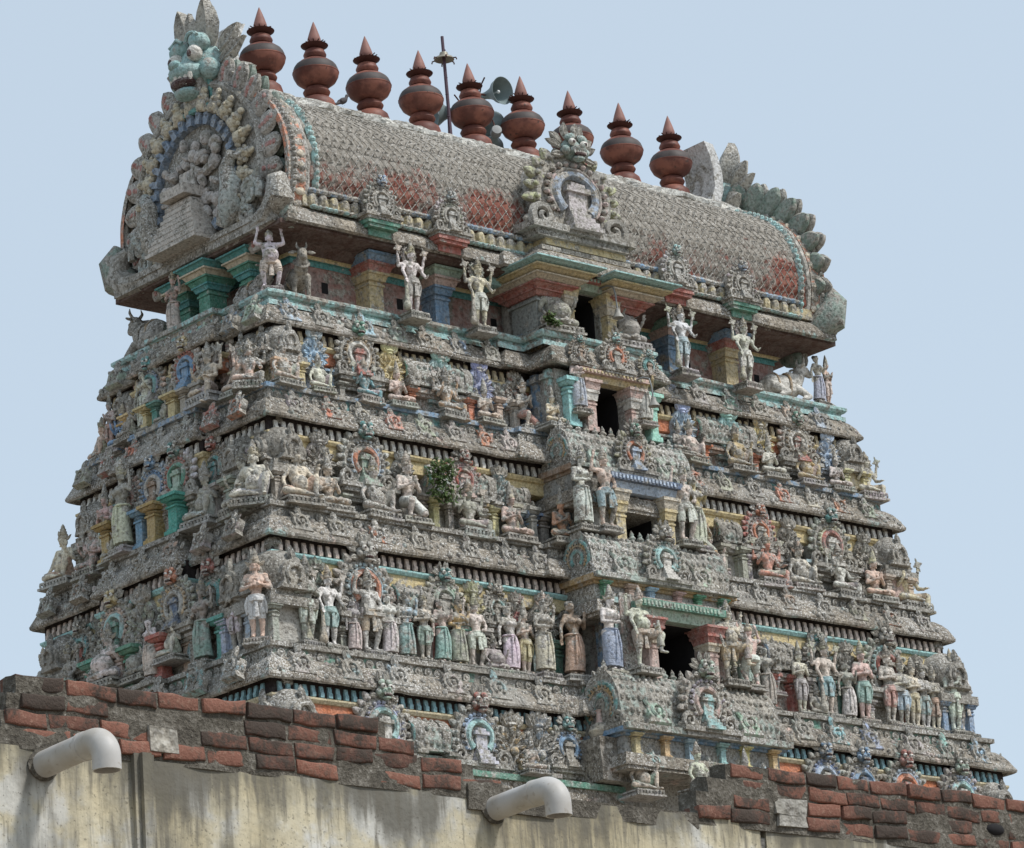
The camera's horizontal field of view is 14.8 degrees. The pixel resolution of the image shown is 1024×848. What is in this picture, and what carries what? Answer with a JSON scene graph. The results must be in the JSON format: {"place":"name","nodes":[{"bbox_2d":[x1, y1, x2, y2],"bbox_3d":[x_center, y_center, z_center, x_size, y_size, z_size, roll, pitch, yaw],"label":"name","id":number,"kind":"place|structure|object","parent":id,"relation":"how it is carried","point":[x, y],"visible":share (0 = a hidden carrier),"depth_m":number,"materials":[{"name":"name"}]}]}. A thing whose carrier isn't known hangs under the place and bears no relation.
{"place":"outdoors","nodes":[
{"label":"outdoors","id":0,"kind":"place"},
{"bbox_2d":[0,675,1023,847],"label":"compound wall","id":1,"kind":"structure","parent":0,"point":[201,772],"depth_m":16.41,"materials":[{"name":"paint"}]},
{"bbox_2d":[28,728,121,781],"bbox_3d":[-1.722,1.309,15.343,0.140,0.183,0.617,11,-23,-40],"label":"drain pipe","id":2,"kind":"object","parent":1,"relation":"attached to","point":[100,748],"visible":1,"depth_m":15.23,"materials":[{"name":"grey plastic"}]},
{"bbox_2d":[482,777,571,824],"bbox_3d":[0.034,1.630,16.840,0.140,0.183,0.600,11,-23,-40],"label":"drain pipe","id":3,"kind":"object","parent":1,"relation":"attached to","point":[552,794],"visible":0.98,"depth_m":16.73,"materials":[{"name":"grey plastic"}]},
{"bbox_2d":[0,0,1023,800],"label":"sky","id":4,"kind":"structure","parent":0,"point":[898,125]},
{"label":"ground","id":5,"kind":"structure","parent":0,"visible":0},
{"bbox_2d":[29,0,1016,810],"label":"gopuram","id":6,"kind":"structure","parent":5,"relation":"on","point":[235,150],"depth_m":55.19,"materials":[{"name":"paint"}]},
{"bbox_2d":[37,524,74,592],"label":"statue","id":7,"kind":"object","parent":6,"relation":"on","point":[59,576],"visible":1,"depth_m":55.02,"materials":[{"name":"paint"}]},
{"bbox_2d":[70,519,100,583],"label":"statue","id":8,"kind":"object","parent":6,"relation":"on","point":[92,549],"visible":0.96,"depth_m":54.61,"materials":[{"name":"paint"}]},
{"bbox_2d":[83,622,122,685],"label":"statue","id":9,"kind":"object","parent":6,"relation":"on","point":[105,671],"visible":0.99,"depth_m":52.82,"materials":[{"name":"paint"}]},
{"bbox_2d":[107,459,133,558],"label":"statue","id":10,"kind":"object","parent":6,"relation":"on","point":[122,537],"visible":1,"depth_m":53.76,"materials":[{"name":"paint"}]},
{"bbox_2d":[117,631,144,686],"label":"statue","id":11,"kind":"object","parent":6,"relation":"on","point":[134,665],"visible":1,"depth_m":52.47,"materials":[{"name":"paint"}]},
{"bbox_2d":[124,309,166,356],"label":"bull statue","id":12,"kind":"object","parent":6,"relation":"on","point":[140,331],"visible":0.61,"depth_m":56.07,"materials":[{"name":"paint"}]},
{"bbox_2d":[139,618,156,682],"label":"statue","id":13,"kind":"object","parent":6,"relation":"on","point":[148,657],"visible":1,"depth_m":52.23,"materials":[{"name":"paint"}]},
{"bbox_2d":[151,610,189,668],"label":"statue","id":14,"kind":"object","parent":6,"relation":"on","point":[172,655],"visible":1,"depth_m":51.98,"materials":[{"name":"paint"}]},
{"bbox_2d":[164,271,180,328],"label":"statue","id":15,"kind":"object","parent":6,"relation":"on","point":[173,318],"visible":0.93,"depth_m":55.44,"materials":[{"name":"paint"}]},
{"bbox_2d":[177,460,220,533],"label":"statue","id":16,"kind":"object","parent":6,"relation":"on","point":[199,515],"visible":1,"depth_m":52.64,"materials":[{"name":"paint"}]},
{"bbox_2d":[187,576,214,670],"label":"statue","id":17,"kind":"object","parent":6,"relation":"on","point":[202,645],"visible":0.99,"depth_m":51.64,"materials":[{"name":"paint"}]},
{"bbox_2d":[183,341,222,410],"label":"statue","id":18,"kind":"object","parent":6,"relation":"on","point":[206,395],"visible":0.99,"depth_m":53.59,"materials":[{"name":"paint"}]},
{"bbox_2d":[221,564,243,656],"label":"statue","id":19,"kind":"object","parent":6,"relation":"on","point":[235,626],"visible":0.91,"depth_m":51.27,"materials":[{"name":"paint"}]},
{"bbox_2d":[216,446,257,523],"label":"statue","id":20,"kind":"object","parent":6,"relation":"on","point":[225,512],"visible":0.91,"depth_m":52.24,"materials":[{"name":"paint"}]},
{"bbox_2d":[226,338,269,397],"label":"statue","id":21,"kind":"object","parent":6,"relation":"on","point":[249,380],"visible":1,"depth_m":53.01,"materials":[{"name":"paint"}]},
{"bbox_2d":[227,439,275,510],"bbox_3d":[-3.412,0.657,52.084,0.634,0.971,0.593,-7,-18,9],"label":"statue","id":22,"kind":"object","parent":6,"relation":"on","point":[253,493],"visible":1,"depth_m":51.90,"materials":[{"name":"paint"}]},
{"bbox_2d":[239,548,272,648],"bbox_3d":[-3.292,2.232,50.832,0.442,1.307,0.302,-5,-17,4],"label":"statue","id":23,"kind":"object","parent":6,"relation":"on","point":[255,605],"visible":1,"depth_m":50.74,"materials":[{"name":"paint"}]},
{"bbox_2d":[239,8,285,92],"bbox_3d":[-3.619,-5.285,57.202,0.690,1.650,0.690,11,-24,-39],"label":"roof finial","id":24,"kind":"object","parent":6,"relation":"on","point":[263,53],"visible":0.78,"depth_m":56.99,"materials":[{"name":"ceramic"}]},
{"bbox_2d":[253,227,284,290],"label":"statue","id":25,"kind":"object","parent":6,"relation":"on","point":[270,261],"visible":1,"depth_m":53.90,"materials":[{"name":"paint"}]},
{"bbox_2d":[268,336,306,388],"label":"statue","id":26,"kind":"object","parent":6,"relation":"on","point":[285,372],"visible":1,"depth_m":53.00,"materials":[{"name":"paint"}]},
{"bbox_2d":[285,242,314,295],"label":"bull statue","id":27,"kind":"object","parent":6,"relation":"on","point":[298,278],"visible":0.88,"depth_m":54.21,"materials":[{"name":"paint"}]},
{"bbox_2d":[280,443,328,508],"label":"statue","id":28,"kind":"object","parent":6,"relation":"on","point":[299,489],"visible":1,"depth_m":52.06,"materials":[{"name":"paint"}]},
{"bbox_2d":[294,555,325,646],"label":"statue","id":29,"kind":"object","parent":6,"relation":"on","point":[310,603],"visible":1,"depth_m":51.06,"materials":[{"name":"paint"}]},
{"bbox_2d":[292,22,338,104],"bbox_3d":[-2.874,-5.129,57.806,0.690,1.650,0.690,5,-19,-25],"label":"roof finial","id":30,"kind":"object","parent":6,"relation":"on","point":[315,73],"visible":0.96,"depth_m":57.59,"materials":[{"name":"metal"}]},
{"bbox_2d":[308,352,337,394],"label":"statue","id":31,"kind":"object","parent":6,"relation":"on","point":[321,381],"visible":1,"depth_m":53.40,"materials":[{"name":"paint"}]},
{"bbox_2d":[309,565,348,649],"bbox_3d":[-2.370,2.421,51.425,0.680,1.228,0.373,13,-24,-43],"label":"statue","id":32,"kind":"object","parent":6,"relation":"on","point":[330,616],"visible":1,"depth_m":51.39,"materials":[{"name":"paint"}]},
{"bbox_2d":[319,451,357,513],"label":"statue","id":33,"kind":"object","parent":6,"relation":"on","point":[328,486],"visible":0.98,"depth_m":52.50,"materials":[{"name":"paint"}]},
{"bbox_2d":[345,600,364,651],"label":"statue","id":34,"kind":"object","parent":6,"relation":"on","point":[355,638],"visible":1,"depth_m":51.56,"materials":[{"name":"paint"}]},
{"bbox_2d":[349,358,385,406],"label":"statue","id":35,"kind":"object","parent":6,"relation":"on","point":[368,396],"visible":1,"depth_m":53.91,"materials":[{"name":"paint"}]},
{"bbox_2d":[345,36,391,118],"bbox_3d":[-2.123,-4.982,58.449,0.690,1.650,0.690,-2,-18,-11],"label":"roof finial","id":36,"kind":"object","parent":6,"relation":"on","point":[368,87],"visible":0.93,"depth_m":58.23,"materials":[{"name":"metal"}]},
{"bbox_2d":[351,566,387,655],"bbox_3d":[-1.893,2.479,51.877,0.481,1.267,0.293,9,-22,-36],"label":"statue","id":37,"kind":"object","parent":6,"relation":"on","point":[370,598],"visible":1,"depth_m":51.83,"materials":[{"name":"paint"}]},
{"bbox_2d":[358,455,404,521],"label":"statue","id":38,"kind":"object","parent":6,"relation":"on","point":[377,502],"visible":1,"depth_m":52.97,"materials":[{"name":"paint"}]},
{"bbox_2d":[382,594,404,657],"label":"statue","id":39,"kind":"object","parent":6,"relation":"on","point":[390,643],"visible":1,"depth_m":51.95,"materials":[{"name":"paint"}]},
{"bbox_2d":[386,360,420,409],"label":"statue","id":40,"kind":"object","parent":6,"relation":"on","point":[397,387],"visible":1,"depth_m":54.27,"materials":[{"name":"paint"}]},
{"bbox_2d":[397,587,422,659],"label":"statue","id":41,"kind":"object","parent":6,"relation":"on","point":[407,645],"visible":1,"depth_m":52.14,"materials":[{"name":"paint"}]},
{"bbox_2d":[393,241,431,326],"bbox_3d":[-1.380,-1.996,55.078,0.661,1.194,0.362,12,-23,-41],"label":"statue","id":42,"kind":"object","parent":6,"relation":"on","point":[410,268],"visible":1,"depth_m":55.01,"materials":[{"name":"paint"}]},
{"bbox_2d":[396,450,434,525],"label":"statue","id":43,"kind":"object","parent":6,"relation":"on","point":[406,484],"visible":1,"depth_m":53.39,"materials":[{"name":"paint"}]},
{"bbox_2d":[398,51,443,130],"bbox_3d":[-1.362,-4.838,59.087,0.690,1.650,0.690,-5,-18,5],"label":"roof finial","id":44,"kind":"object","parent":6,"relation":"on","point":[421,100],"visible":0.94,"depth_m":58.87,"materials":[{"name":"ceramic"}]},
{"bbox_2d":[412,589,439,661],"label":"statue","id":45,"kind":"object","parent":6,"relation":"on","point":[425,634],"visible":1,"depth_m":52.38,"materials":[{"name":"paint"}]},
{"bbox_2d":[424,457,463,504],"bbox_3d":[-0.926,0.764,53.766,0.571,0.702,0.270,11,-23,-40],"label":"wild plant","id":46,"kind":"object","parent":6,"relation":"on","point":[438,476],"visible":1,"depth_m":53.73,"materials":[{"name":"green plant"}]},
{"bbox_2d":[431,599,457,664],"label":"statue","id":47,"kind":"object","parent":6,"relation":"on","point":[443,646],"visible":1,"depth_m":52.53,"materials":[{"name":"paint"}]},
{"bbox_2d":[429,366,471,422],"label":"statue","id":48,"kind":"object","parent":6,"relation":"on","point":[446,393],"visible":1,"depth_m":54.87,"materials":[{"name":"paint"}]},
{"bbox_2d":[448,593,474,666],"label":"statue","id":49,"kind":"object","parent":6,"relation":"on","point":[460,655],"visible":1,"depth_m":52.72,"materials":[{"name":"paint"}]},
{"bbox_2d":[450,64,493,142],"bbox_3d":[-0.610,-4.694,59.721,0.690,1.650,0.690,-11,-18,19],"label":"roof finial","id":50,"kind":"object","parent":6,"relation":"on","point":[472,112],"visible":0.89,"depth_m":59.51,"materials":[{"name":"metal"}]},
{"bbox_2d":[450,478,497,540],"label":"statue","id":51,"kind":"object","parent":6,"relation":"on","point":[467,507],"visible":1,"depth_m":54.08,"materials":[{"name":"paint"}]},
{"bbox_2d":[460,593,489,668],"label":"statue","id":52,"kind":"object","parent":6,"relation":"on","point":[475,634],"visible":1,"depth_m":52.98,"materials":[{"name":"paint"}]},
{"bbox_2d":[460,257,498,340],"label":"statue","id":53,"kind":"object","parent":6,"relation":"on","point":[484,331],"visible":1,"depth_m":55.80,"materials":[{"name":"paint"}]},
{"bbox_2d":[473,377,507,426],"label":"statue","id":54,"kind":"object","parent":6,"relation":"on","point":[484,405],"visible":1,"depth_m":55.28,"materials":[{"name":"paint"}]},
{"bbox_2d":[497,606,526,673],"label":"statue","id":55,"kind":"object","parent":6,"relation":"on","point":[508,623],"visible":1,"depth_m":53.32,"materials":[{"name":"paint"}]},
{"bbox_2d":[498,481,540,544],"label":"statue","id":56,"kind":"object","parent":6,"relation":"on","point":[510,517],"visible":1,"depth_m":54.53,"materials":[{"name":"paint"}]},
{"bbox_2d":[500,76,544,155],"bbox_3d":[0.163,-4.551,60.355,0.690,1.650,0.690,-15,-20,34],"label":"roof finial","id":57,"kind":"object","parent":6,"relation":"on","point":[522,126],"visible":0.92,"depth_m":60.14,"materials":[{"name":"metal"}]},
{"bbox_2d":[513,376,539,428],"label":"statue","id":58,"kind":"object","parent":6,"relation":"on","point":[523,401],"visible":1,"depth_m":55.79,"materials":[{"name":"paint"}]},
{"bbox_2d":[515,600,537,675],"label":"statue","id":59,"kind":"object","parent":6,"relation":"on","point":[526,647],"visible":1,"depth_m":53.51,"materials":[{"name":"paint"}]},
{"bbox_2d":[515,732,550,777],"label":"statue","id":60,"kind":"object","parent":6,"relation":"on","point":[533,769],"visible":1,"depth_m":52.03,"materials":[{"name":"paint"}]},
{"bbox_2d":[533,590,563,679],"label":"statue","id":61,"kind":"object","parent":6,"relation":"on","point":[545,656],"visible":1,"depth_m":53.57,"materials":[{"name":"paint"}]},
{"bbox_2d":[541,487,573,546],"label":"statue","id":62,"kind":"object","parent":6,"relation":"on","point":[561,520],"visible":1,"depth_m":54.81,"materials":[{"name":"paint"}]},
{"bbox_2d":[530,296,587,336],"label":"statue","id":63,"kind":"object","parent":6,"relation":"on","point":[563,310],"visible":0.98,"depth_m":56.37,"materials":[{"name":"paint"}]},
{"bbox_2d":[551,91,593,164],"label":"roof finial","id":64,"kind":"object","parent":6,"relation":"on","point":[570,113],"visible":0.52,"depth_m":60.99,"materials":[{"name":"metal"}]},
{"bbox_2d":[559,601,591,681],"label":"statue","id":65,"kind":"object","parent":6,"relation":"on","point":[575,664],"visible":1,"depth_m":53.81,"materials":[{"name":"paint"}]},
{"bbox_2d":[569,351,593,417],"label":"statue","id":66,"kind":"object","parent":6,"relation":"on","point":[581,409],"visible":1,"depth_m":55.82,"materials":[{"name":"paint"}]},
{"bbox_2d":[568,445,600,533],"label":"statue","id":67,"kind":"object","parent":6,"relation":"on","point":[583,510],"visible":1,"depth_m":54.68,"materials":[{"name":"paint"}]},
{"bbox_2d":[574,295,595,339],"bbox_3d":[0.773,-1.396,57.375,0.600,0.780,0.755,11,-23,-40],"label":"doorway","id":68,"kind":"structure","parent":6,"relation":"in","point":[584,314],"depth_m":57.47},
{"bbox_2d":[579,709,630,785],"bbox_3d":[1.214,4.357,53.191,0.510,1.045,0.510,11,-23,-40],"label":"statue","id":69,"kind":"object","parent":6,"relation":"on","point":[598,749],"visible":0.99,"depth_m":52.94,"materials":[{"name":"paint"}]},
{"bbox_2d":[589,446,624,537],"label":"statue","id":70,"kind":"object","parent":6,"relation":"on","point":[605,492],"visible":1,"depth_m":54.90,"materials":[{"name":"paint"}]},
{"bbox_2d":[596,388,618,437],"bbox_3d":[1.063,-0.036,56.721,0.640,0.760,0.823,11,-23,-40],"label":"doorway","id":71,"kind":"structure","parent":6,"relation":"in","point":[606,408],"depth_m":56.83,"materials":[{"name":"black"}]},
{"bbox_2d":[599,584,630,673],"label":"statue","id":72,"kind":"object","parent":6,"relation":"on","point":[612,646],"visible":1,"depth_m":53.72,"materials":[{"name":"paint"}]},
{"bbox_2d":[600,103,643,180],"bbox_3d":[1.713,-4.253,61.666,0.690,1.650,0.690,4,-19,-22],"label":"roof finial","id":73,"kind":"object","parent":6,"relation":"on","point":[621,151],"visible":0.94,"depth_m":61.45,"materials":[{"name":"metal"}]},
{"bbox_2d":[614,308,654,350],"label":"statue","id":74,"kind":"object","parent":6,"relation":"on","point":[629,328],"visible":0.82,"depth_m":57.23,"materials":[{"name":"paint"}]},
{"bbox_2d":[618,746,666,802],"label":"statue","id":75,"kind":"object","parent":6,"relation":"on","point":[642,791],"visible":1,"depth_m":52.80,"materials":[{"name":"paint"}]},
{"bbox_2d":[624,586,668,676],"bbox_3d":[1.790,2.820,53.973,0.593,1.276,0.402,12,-24,-42],"label":"statue","id":76,"kind":"object","parent":6,"relation":"on","point":[641,631],"visible":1,"depth_m":53.89,"materials":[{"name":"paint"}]},
{"bbox_2d":[649,116,692,192],"bbox_3d":[2.509,-4.101,62.337,0.690,1.650,0.690,-1,-17,-7],"label":"roof finial","id":77,"kind":"object","parent":6,"relation":"on","point":[670,164],"visible":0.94,"depth_m":62.12,"materials":[{"name":"metal"}]},
{"bbox_2d":[658,625,694,679],"bbox_3d":[1.892,3.366,54.964,0.920,0.880,1.085,11,-23,-40],"label":"doorway","id":78,"kind":"structure","parent":6,"relation":"in","point":[681,651],"depth_m":55.16,"materials":[{"name":"black"}]},
{"bbox_2d":[664,303,700,382],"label":"statue","id":79,"kind":"object","parent":6,"relation":"on","point":[680,327],"visible":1,"depth_m":58.30,"materials":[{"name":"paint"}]},
{"bbox_2d":[669,462,704,549],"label":"statue","id":80,"kind":"object","parent":6,"relation":"on","point":[685,505],"visible":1,"depth_m":55.88,"materials":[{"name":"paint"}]},
{"bbox_2d":[681,419,711,465],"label":"statue","id":81,"kind":"object","parent":6,"relation":"on","point":[694,445],"visible":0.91,"depth_m":57.84,"materials":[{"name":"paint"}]},
{"bbox_2d":[686,477,714,554],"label":"statue","id":82,"kind":"object","parent":6,"relation":"on","point":[700,533],"visible":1,"depth_m":56.07,"materials":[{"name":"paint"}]},
{"bbox_2d":[712,600,755,689],"bbox_3d":[3.046,3.060,55.029,0.593,1.276,0.402,11,-23,-39],"label":"statue","id":83,"kind":"object","parent":6,"relation":"on","point":[731,643],"visible":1,"depth_m":54.95,"materials":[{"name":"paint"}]},
{"bbox_2d":[723,422,760,474],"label":"statue","id":84,"kind":"object","parent":6,"relation":"on","point":[739,457],"visible":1,"depth_m":58.40,"materials":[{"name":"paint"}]},
{"bbox_2d":[728,316,763,395],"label":"statue","id":85,"kind":"object","parent":6,"relation":"on","point":[749,386],"visible":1,"depth_m":59.13,"materials":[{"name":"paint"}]},
{"bbox_2d":[736,622,768,693],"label":"statue","id":86,"kind":"object","parent":6,"relation":"on","point":[755,670],"visible":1,"depth_m":55.21,"materials":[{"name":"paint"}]},
{"bbox_2d":[758,647,782,709],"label":"statue","id":87,"kind":"object","parent":6,"relation":"on","point":[766,677],"visible":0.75,"depth_m":56.43,"materials":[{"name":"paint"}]},
{"bbox_2d":[747,531,794,589],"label":"statue","id":88,"kind":"object","parent":6,"relation":"on","point":[766,558],"visible":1,"depth_m":57.72,"materials":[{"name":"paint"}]},
{"bbox_2d":[758,433,791,480],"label":"statue","id":89,"kind":"object","parent":6,"relation":"on","point":[769,459],"visible":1,"depth_m":58.83,"materials":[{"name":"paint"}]},
{"bbox_2d":[759,355,812,399],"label":"bull statue","id":90,"kind":"object","parent":6,"relation":"on","point":[790,383],"visible":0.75,"depth_m":60.27,"materials":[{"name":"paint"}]},
{"bbox_2d":[791,640,815,713],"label":"statue","id":91,"kind":"object","parent":6,"relation":"on","point":[800,684],"visible":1,"depth_m":56.86,"materials":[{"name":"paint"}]},
{"bbox_2d":[788,538,825,591],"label":"statue","id":92,"kind":"object","parent":6,"relation":"on","point":[805,572],"visible":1,"depth_m":58.11,"materials":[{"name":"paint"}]},
{"bbox_2d":[795,440,827,487],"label":"statue","id":93,"kind":"object","parent":6,"relation":"on","point":[808,473],"visible":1,"depth_m":59.31,"materials":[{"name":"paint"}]},
{"bbox_2d":[807,637,845,717],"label":"statue","id":94,"kind":"object","parent":6,"relation":"on","point":[826,685],"visible":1,"depth_m":57.23,"materials":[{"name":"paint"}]},
{"bbox_2d":[822,542,866,601],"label":"statue","id":95,"kind":"object","parent":6,"relation":"on","point":[841,587],"visible":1,"depth_m":58.67,"materials":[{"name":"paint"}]},
{"bbox_2d":[837,662,862,720],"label":"statue","id":96,"kind":"object","parent":6,"relation":"on","point":[849,701],"visible":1,"depth_m":57.44,"materials":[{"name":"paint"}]},
{"bbox_2d":[851,640,881,723],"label":"statue","id":97,"kind":"object","parent":6,"relation":"on","point":[864,690],"visible":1,"depth_m":57.71,"materials":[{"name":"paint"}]},
{"bbox_2d":[855,451,889,504],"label":"statue","id":98,"kind":"object","parent":6,"relation":"on","point":[873,492],"visible":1,"depth_m":60.19,"materials":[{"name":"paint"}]},
{"bbox_2d":[865,547,901,604],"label":"statue","id":99,"kind":"object","parent":6,"relation":"on","point":[874,579],"visible":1,"depth_m":59.12,"materials":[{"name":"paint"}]},
{"bbox_2d":[878,644,907,726],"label":"statue","id":100,"kind":"object","parent":6,"relation":"on","point":[886,674],"visible":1,"depth_m":58.05,"materials":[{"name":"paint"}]},
{"bbox_2d":[892,654,919,728],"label":"statue","id":101,"kind":"object","parent":6,"relation":"on","point":[904,703],"visible":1,"depth_m":58.22,"materials":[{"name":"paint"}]},
{"bbox_2d":[887,557,936,615],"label":"statue","id":102,"kind":"object","parent":6,"relation":"on","point":[906,597],"visible":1,"depth_m":59.57,"materials":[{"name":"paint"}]},
{"bbox_2d":[904,657,928,729],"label":"statue","id":103,"kind":"object","parent":6,"relation":"on","point":[915,709],"visible":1,"depth_m":58.37,"materials":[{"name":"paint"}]},
{"bbox_2d":[915,660,940,731],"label":"statue","id":104,"kind":"object","parent":6,"relation":"on","point":[926,707],"visible":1,"depth_m":58.51,"materials":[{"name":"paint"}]},
{"bbox_2d":[925,664,950,732],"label":"statue","id":105,"kind":"object","parent":6,"relation":"on","point":[936,715],"visible":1,"depth_m":58.65,"materials":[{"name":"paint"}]},
{"bbox_2d":[942,649,973,735],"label":"statue","id":106,"kind":"object","parent":6,"relation":"on","point":[955,709],"visible":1,"depth_m":58.83,"materials":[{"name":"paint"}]},
{"bbox_3d":[-0.655,-4.595,60.144,0.882,1.320,0.044,11,-23,-40],"label":"speaker mast","id":107,"kind":"object","parent":6,"relation":"on","visible":0},
{"bbox_2d":[479,76,512,104],"bbox_3d":[-0.378,-5.092,60.610,0.440,0.527,0.685,12,-17,-42],"label":"loudspeaker","id":108,"kind":"object","parent":107,"relation":"attached to","point":[500,90],"visible":0.87,"depth_m":60.50,"materials":[{"name":"grey metal"}]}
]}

